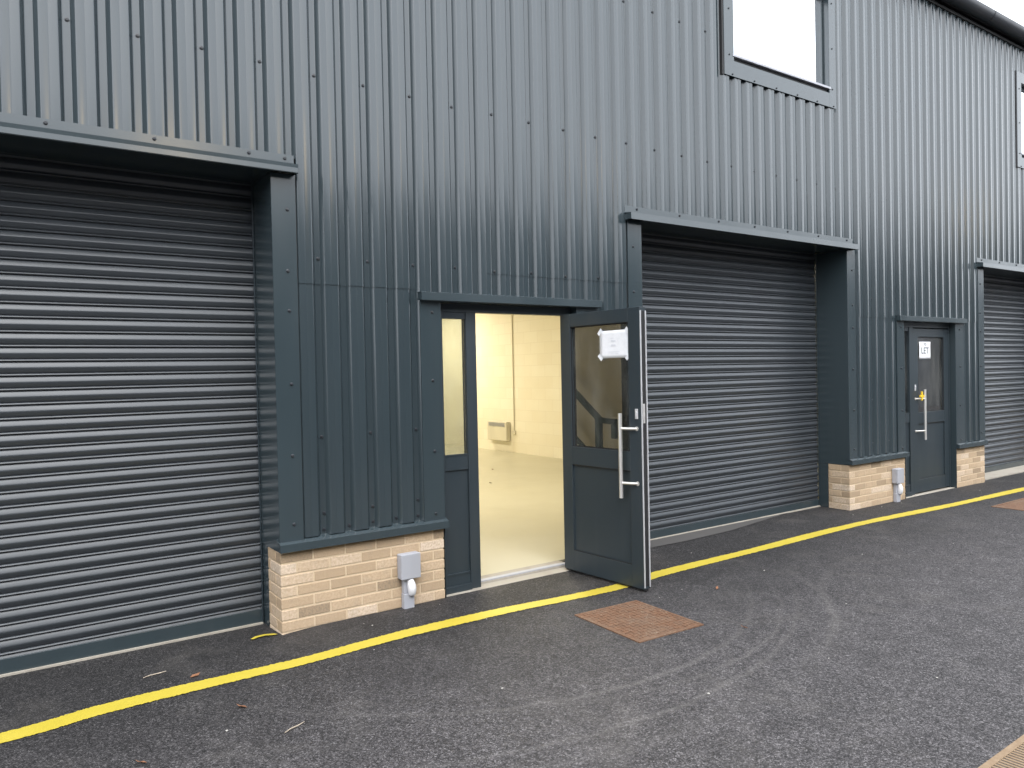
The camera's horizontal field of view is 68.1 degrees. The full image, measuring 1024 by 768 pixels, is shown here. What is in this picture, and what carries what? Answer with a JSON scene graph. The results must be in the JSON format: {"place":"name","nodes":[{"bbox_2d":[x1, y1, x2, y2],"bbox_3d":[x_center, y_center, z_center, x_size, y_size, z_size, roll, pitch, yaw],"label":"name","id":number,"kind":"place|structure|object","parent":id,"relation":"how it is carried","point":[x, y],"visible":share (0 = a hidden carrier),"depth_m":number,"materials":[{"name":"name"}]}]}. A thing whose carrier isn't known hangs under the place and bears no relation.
{"place":"outdoors","nodes":[
{"label":"outdoors","id":0,"kind":"place"},
{"bbox_2d":[445,444,564,575],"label":"interior floor","id":1,"kind":"structure","parent":0,"point":[521,501],"depth_m":9.14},
{"bbox_2d":[0,472,1023,767],"bbox_3d":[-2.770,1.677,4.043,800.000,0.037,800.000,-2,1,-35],"label":"ground","id":2,"kind":"structure","parent":0,"point":[910,628],"depth_m":4.16,"materials":[{"name":"grey asphalt"}]},
{"bbox_2d":[251,633,275,638],"bbox_3d":[-1.613,1.632,4.909,0.170,0.006,0.075,-2,1,-35],"label":"paint splash","id":3,"kind":"object","parent":2,"relation":"on","point":[263,635],"visible":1,"depth_m":4.92,"materials":[{"name":"yellow paint"}]},
{"bbox_2d":[0,0,1023,677],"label":"industrial building","id":4,"kind":"structure","parent":2,"relation":"on","point":[278,278],"depth_m":5.70,"materials":[{"name":"metal"}]},
{"bbox_2d":[397,551,420,608],"bbox_3d":[-0.730,1.419,5.412,0.154,0.423,0.089,-2,1,-35],"label":"electrical box","id":5,"kind":"object","parent":4,"relation":"attached to","point":[409,566],"visible":0.94,"depth_m":5.39,"materials":[{"name":"grey plastic"}]},
{"bbox_2d":[487,421,509,440],"bbox_3d":[-0.277,0.987,15.974,0.120,0.400,0.728,-2,1,-35],"label":"wall heater","id":6,"kind":"object","parent":4,"relation":"attached to","point":[499,430],"depth_m":15.88,"materials":[{"name":"white metal"}]},
{"bbox_2d":[511,315,515,433],"bbox_3d":[0.013,-0.439,15.571,0.034,2.940,0.100,-2,1,-35],"label":"cable conduit","id":7,"kind":"object","parent":4,"relation":"attached to","point":[514,432],"visible":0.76,"depth_m":15.57,"materials":[{"name":"grey plastic"}]},
{"bbox_2d":[560,307,650,590],"bbox_3d":[0.698,0.488,5.986,0.135,2.127,0.884,-2,1,-39],"label":"door","id":8,"kind":"structure","parent":4,"relation":"in","point":[605,402],"depth_m":5.97,"materials":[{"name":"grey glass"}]},
{"bbox_2d":[597,326,627,360],"bbox_3d":[0.789,-0.309,5.867,0.007,0.260,0.352,-2,1,-39],"label":"paper notice","id":9,"kind":"object","parent":8,"relation":"attached to","point":[613,343],"visible":1,"depth_m":5.87,"materials":[{"name":"white paper"}]},
{"bbox_2d":[719,0,835,108],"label":"window","id":10,"kind":"structure","parent":4,"relation":"in","point":[785,46],"depth_m":8.04,"materials":[{"name":"glass"}]},
{"bbox_2d":[892,468,903,501],"bbox_3d":[4.699,1.243,9.201,0.154,0.436,0.089,-2,1,-35],"label":"electrical box","id":11,"kind":"object","parent":4,"relation":"attached to","point":[897,477],"visible":0.9,"depth_m":9.18,"materials":[{"name":"grey plastic"}]},
{"bbox_2d":[913,328,949,492],"bbox_3d":[5.483,0.332,9.890,0.908,2.100,0.129,-2,1,-35],"label":"door","id":12,"kind":"structure","parent":4,"relation":"in","point":[930,376],"depth_m":9.94,"materials":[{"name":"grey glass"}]},
{"bbox_2d":[919,342,930,358],"bbox_3d":[5.357,-0.438,9.826,0.285,0.220,0.003,-2,1,-35],"label":"paper notice","id":13,"kind":"object","parent":12,"relation":"attached to","point":[924,350],"visible":1,"depth_m":9.82,"materials":[{"name":"white paper"}]},
{"bbox_2d":[1015,70,1023,168],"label":"window","id":14,"kind":"structure","parent":4,"relation":"in","point":[1019,77],"depth_m":11.19,"materials":[{"name":"glass"}]},
{"bbox_2d":[0,487,1023,742],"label":"road marking","id":15,"kind":"object","parent":2,"relation":"on","point":[100,709],"visible":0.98,"depth_m":4.75,"materials":[{"name":"yellow paint"}]},
{"bbox_2d":[574,600,703,642],"bbox_3d":[0.836,1.584,5.042,0.560,0.040,0.650,-2,1,-33],"label":"manhole cover","id":16,"kind":"object","parent":2,"relation":"on","point":[637,621],"visible":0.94,"depth_m":5.01,"materials":[{"name":"metal"}]},
{"bbox_2d":[650,513,784,547],"bbox_3d":[2.258,1.493,7.904,2.930,0.002,0.305,-2,1,-35],"label":"concrete apron","id":17,"kind":"object","parent":2,"relation":"on","point":[685,536],"visible":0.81,"depth_m":7.62,"materials":[{"name":"grey concrete"}]},
{"bbox_2d":[978,735,1023,767],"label":"drain grate","id":18,"kind":"object","parent":2,"relation":"on","point":[1011,755],"visible":1,"depth_m":3.18,"materials":[{"name":"metal"}]},
{"bbox_2d":[984,465,1023,479],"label":"concrete apron","id":19,"kind":"object","parent":2,"relation":"on","point":[1003,472],"visible":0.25,"depth_m":11.44,"materials":[{"name":"beige concrete"}]},
{"bbox_2d":[991,498,1023,510],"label":"manhole cover","id":20,"kind":"object","parent":2,"relation":"on","point":[1017,504],"visible":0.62,"depth_m":8.79,"materials":[{"name":"metal"}]},
{"bbox_2d":[978,0,1023,25],"label":"sky","id":21,"kind":"structure","parent":0,"point":[1012,9],"materials":[{"name":"white"}]}
]}

